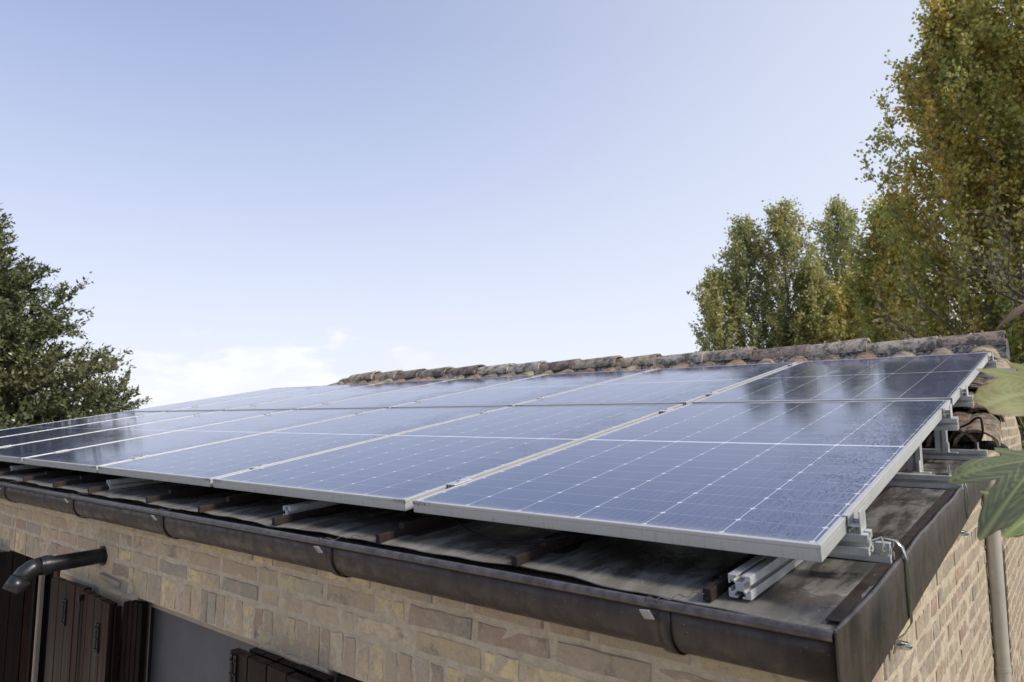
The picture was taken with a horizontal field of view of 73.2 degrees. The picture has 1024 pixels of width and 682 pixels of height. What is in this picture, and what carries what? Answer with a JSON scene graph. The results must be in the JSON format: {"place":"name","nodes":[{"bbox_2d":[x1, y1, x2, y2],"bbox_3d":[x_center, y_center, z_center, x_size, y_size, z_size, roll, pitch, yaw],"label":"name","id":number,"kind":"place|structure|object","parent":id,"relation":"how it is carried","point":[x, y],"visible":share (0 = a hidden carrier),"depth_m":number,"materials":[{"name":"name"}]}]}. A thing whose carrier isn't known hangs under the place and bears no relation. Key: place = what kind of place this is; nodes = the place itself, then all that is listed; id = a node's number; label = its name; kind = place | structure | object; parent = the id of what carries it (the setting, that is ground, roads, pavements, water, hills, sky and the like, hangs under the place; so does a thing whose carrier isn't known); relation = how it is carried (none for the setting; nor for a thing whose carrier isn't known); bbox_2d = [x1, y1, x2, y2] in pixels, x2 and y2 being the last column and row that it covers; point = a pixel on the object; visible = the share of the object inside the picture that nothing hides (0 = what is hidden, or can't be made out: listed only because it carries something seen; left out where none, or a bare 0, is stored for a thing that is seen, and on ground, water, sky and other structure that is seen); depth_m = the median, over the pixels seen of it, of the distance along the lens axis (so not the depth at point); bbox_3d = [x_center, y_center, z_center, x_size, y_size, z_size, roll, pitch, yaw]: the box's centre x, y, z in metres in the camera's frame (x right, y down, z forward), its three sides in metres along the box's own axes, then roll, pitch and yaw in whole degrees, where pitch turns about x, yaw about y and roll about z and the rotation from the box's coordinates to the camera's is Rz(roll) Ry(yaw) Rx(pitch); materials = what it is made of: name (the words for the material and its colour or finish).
{"place":"outdoors","nodes":[
{"label":"outdoors","id":0,"kind":"place"},
{"bbox_2d":[0,0,1019,411],"label":"sky","id":1,"kind":"structure","parent":0,"point":[255,195],"materials":[{"name":"blue"}]},
{"bbox_2d":[230,491,946,591],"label":"leaf litter","id":2,"kind":"object","parent":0,"point":[726,556],"visible":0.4,"depth_m":1.44,"materials":[{"name":"brown plant"}]},
{"bbox_2d":[857,169,1023,448],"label":"fruit tree","id":3,"kind":"object","parent":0,"point":[990,276],"visible":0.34,"depth_m":7.71,"materials":[{"name":"green plant"}]},
{"bbox_3d":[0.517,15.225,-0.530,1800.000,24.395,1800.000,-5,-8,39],"label":"ground","id":4,"kind":"structure","parent":0,"visible":0},
{"bbox_2d":[0,202,152,429],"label":"evergreen tree","id":5,"kind":"object","parent":4,"relation":"on","point":[25,400],"visible":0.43,"depth_m":10.30,"materials":[{"name":"green plant"}]},
{"bbox_2d":[0,330,1023,681],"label":"house","id":6,"kind":"structure","parent":4,"relation":"on","point":[100,580],"depth_m":1.96,"materials":[{"name":"brick"}]},
{"bbox_2d":[31,571,59,681],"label":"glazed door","id":7,"kind":"structure","parent":6,"relation":"in","point":[44,584],"depth_m":3.60,"materials":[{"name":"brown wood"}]},
{"bbox_2d":[144,601,258,681],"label":"window","id":8,"kind":"structure","parent":6,"relation":"in","point":[179,647],"depth_m":2.54,"materials":[{"name":"grey glass"}]},
{"bbox_2d":[0,353,1015,653],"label":"mounting rack","id":9,"kind":"object","parent":6,"relation":"attached to","point":[754,577],"visible":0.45,"depth_m":1.94,"materials":[{"name":"metal"}]},
{"bbox_2d":[0,412,159,436],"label":"solar panel","id":10,"kind":"object","parent":9,"relation":"attached to","point":[53,425],"visible":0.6,"depth_m":6.14,"materials":[{"name":"blue glass"}]},
{"bbox_2d":[0,411,217,445],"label":"solar panel","id":11,"kind":"object","parent":9,"relation":"attached to","point":[72,430],"visible":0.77,"depth_m":5.37,"materials":[{"name":"blue glass"}]},
{"bbox_2d":[0,410,289,463],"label":"solar panel","id":12,"kind":"object","parent":9,"relation":"attached to","point":[15,453],"visible":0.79,"depth_m":4.56,"materials":[{"name":"blue glass"}]},
{"bbox_2d":[22,408,384,472],"bbox_3d":[-1.721,0.545,4.055,1.000,0.031,1.690,-5,1,39],"label":"solar panel","id":13,"kind":"object","parent":9,"relation":"attached to","point":[90,458],"visible":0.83,"depth_m":3.84,"materials":[{"name":"blue glass"}]},
{"bbox_2d":[123,386,317,411],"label":"solar panel","id":14,"kind":"object","parent":9,"relation":"attached to","point":[180,405],"visible":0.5,"depth_m":7.20,"materials":[{"name":"blue glass"}]},
{"bbox_2d":[171,383,378,410],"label":"solar panel","id":15,"kind":"object","parent":9,"relation":"attached to","point":[227,405],"visible":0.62,"depth_m":6.56,"materials":[{"name":"blue glass"}]},
{"bbox_2d":[98,406,508,486],"bbox_3d":[-0.931,0.473,3.414,1.000,0.031,1.690,-5,1,39],"label":"solar panel","id":16,"kind":"object","parent":9,"relation":"attached to","point":[203,465],"visible":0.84,"depth_m":3.16,"materials":[{"name":"blue glass"}]},
{"bbox_2d":[227,379,453,410],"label":"solar panel","id":17,"kind":"object","parent":9,"relation":"attached to","point":[315,399],"visible":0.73,"depth_m":5.90,"materials":[{"name":"blue glass"}]},
{"bbox_2d":[298,375,540,409],"bbox_3d":[-0.649,0.402,5.389,1.000,0.031,1.690,-5,2,39],"label":"solar panel","id":18,"kind":"object","parent":9,"relation":"attached to","point":[390,399],"visible":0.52,"depth_m":5.24,"materials":[{"name":"blue glass"}]},
{"bbox_2d":[212,404,682,510],"bbox_3d":[-0.140,0.400,2.773,1.000,0.031,1.690,-5,1,39],"label":"solar panel","id":19,"kind":"object","parent":9,"relation":"attached to","point":[402,471],"visible":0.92,"depth_m":2.46,"materials":[{"name":"blue glass"}]},
{"bbox_2d":[391,369,654,407],"bbox_3d":[0.141,0.330,4.748,1.000,0.031,1.690,-5,2,39],"label":"solar panel","id":20,"kind":"object","parent":9,"relation":"attached to","point":[512,393],"visible":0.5,"depth_m":4.58,"materials":[{"name":"blue glass"}]},
{"bbox_2d":[515,362,797,405],"bbox_3d":[0.931,0.257,4.107,1.000,0.031,1.690,-5,2,39],"label":"solar panel","id":21,"kind":"object","parent":9,"relation":"attached to","point":[686,385],"visible":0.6,"depth_m":3.91,"materials":[{"name":"blue glass"}]},
{"bbox_2d":[412,400,950,561],"bbox_3d":[0.658,0.327,2.127,1.000,0.031,1.690,-5,1,39],"label":"solar panel","id":22,"kind":"object","parent":9,"relation":"attached to","point":[793,480],"visible":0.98,"depth_m":1.74,"materials":[{"name":"blue glass"}]},
{"bbox_2d":[692,352,990,405],"bbox_3d":[1.730,0.184,3.461,1.000,0.031,1.690,-5,2,39],"label":"solar panel","id":23,"kind":"object","parent":9,"relation":"attached to","point":[932,377],"visible":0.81,"depth_m":3.23,"materials":[{"name":"blue glass"}]},
{"bbox_2d":[457,518,586,544],"bbox_3d":[0.063,0.466,1.755,0.558,0.057,0.282,-6,-9,44],"label":"panel cable","id":24,"kind":"object","parent":6,"relation":"on","point":[512,542],"visible":0.66,"depth_m":1.61,"materials":[{"name":"black rubber"}]},
{"bbox_2d":[930,417,983,448],"bbox_3d":[1.795,0.406,2.945,0.075,0.164,0.423,4,-8,-34],"label":"cable","id":25,"kind":"object","parent":6,"relation":"attached to","point":[982,428],"visible":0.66,"depth_m":2.78,"materials":[{"name":"black rubber"}]},
{"bbox_2d":[922,440,1008,455],"bbox_3d":[1.748,0.553,3.148,0.876,0.210,0.058,-5,-8,35],"label":"conduit","id":26,"kind":"object","parent":6,"relation":"attached to","point":[987,445],"visible":0.16,"depth_m":2.94,"materials":[{"name":"plastic"}]},
{"bbox_2d":[686,265,758,351],"bbox_3d":[7.936,1.550,25.951,2.601,8.982,2.760,-5,-8,39],"label":"poplar tree","id":27,"kind":"object","parent":4,"relation":"on","point":[710,300],"visible":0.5,"depth_m":26.03,"materials":[{"name":"green plant"}]},
{"bbox_2d":[710,212,792,348],"bbox_3d":[9.267,0.499,26.204,2.853,11.126,2.762,-5,-8,39],"label":"poplar tree","id":28,"kind":"object","parent":4,"relation":"on","point":[742,272],"visible":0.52,"depth_m":26.20,"materials":[{"name":"green plant"}]},
{"bbox_2d":[749,195,829,347],"bbox_3d":[10.444,0.149,25.667,2.876,11.703,3.016,3,-7,-22],"label":"poplar tree","id":29,"kind":"object","parent":4,"relation":"on","point":[789,240],"visible":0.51,"depth_m":25.80,"materials":[{"name":"green plant"}]},
{"bbox_2d":[773,308,861,346],"bbox_3d":[11.250,2.296,25.731,3.814,7.449,3.871,-5,-8,39],"label":"poplar tree","id":30,"kind":"object","parent":4,"relation":"on","point":[799,318],"visible":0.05,"depth_m":24.90,"materials":[{"name":"green plant"}]},
{"bbox_2d":[786,252,849,345],"bbox_3d":[11.147,1.288,24.727,2.316,9.227,2.414,-2,-7,13],"label":"poplar tree","id":31,"kind":"object","parent":4,"relation":"on","point":[813,302],"visible":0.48,"depth_m":24.84,"materials":[{"name":"green plant"}]},
{"bbox_2d":[812,193,873,321],"bbox_3d":[14.152,0.006,28.966,3.014,12.728,3.251,-5,-8,39],"label":"poplar tree","id":32,"kind":"object","parent":4,"relation":"on","point":[834,241],"visible":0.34,"depth_m":29.12,"materials":[{"name":"green plant"}]},
{"bbox_2d":[820,269,912,340],"bbox_3d":[13.323,1.571,25.403,4.917,8.817,4.565,-5,-8,39],"label":"poplar tree","id":33,"kind":"object","parent":4,"relation":"on","point":[843,306],"visible":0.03,"depth_m":25.20,"materials":[{"name":"green plant"}]},
{"bbox_2d":[839,185,967,342],"bbox_3d":[9.938,0.488,17.339,3.075,9.155,3.000,-5,-8,39],"label":"poplar tree","id":34,"kind":"object","parent":4,"relation":"on","point":[871,264],"visible":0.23,"depth_m":17.60,"materials":[{"name":"green plant"}]},
{"bbox_2d":[853,0,1023,445],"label":"poplar tree","id":35,"kind":"object","parent":4,"relation":"on","point":[922,90],"visible":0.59,"depth_m":14.63,"materials":[{"name":"green plant"}]},
{"bbox_2d":[931,0,1023,427],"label":"poplar tree","id":36,"kind":"object","parent":4,"relation":"on","point":[1015,8],"visible":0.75,"depth_m":13.50,"materials":[{"name":"green plant"}]},
{"bbox_2d":[948,299,1023,540],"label":"fig tree","id":37,"kind":"object","parent":4,"relation":"on","point":[1002,509],"visible":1,"depth_m":0.98,"materials":[{"name":"green plant"}]}
]}

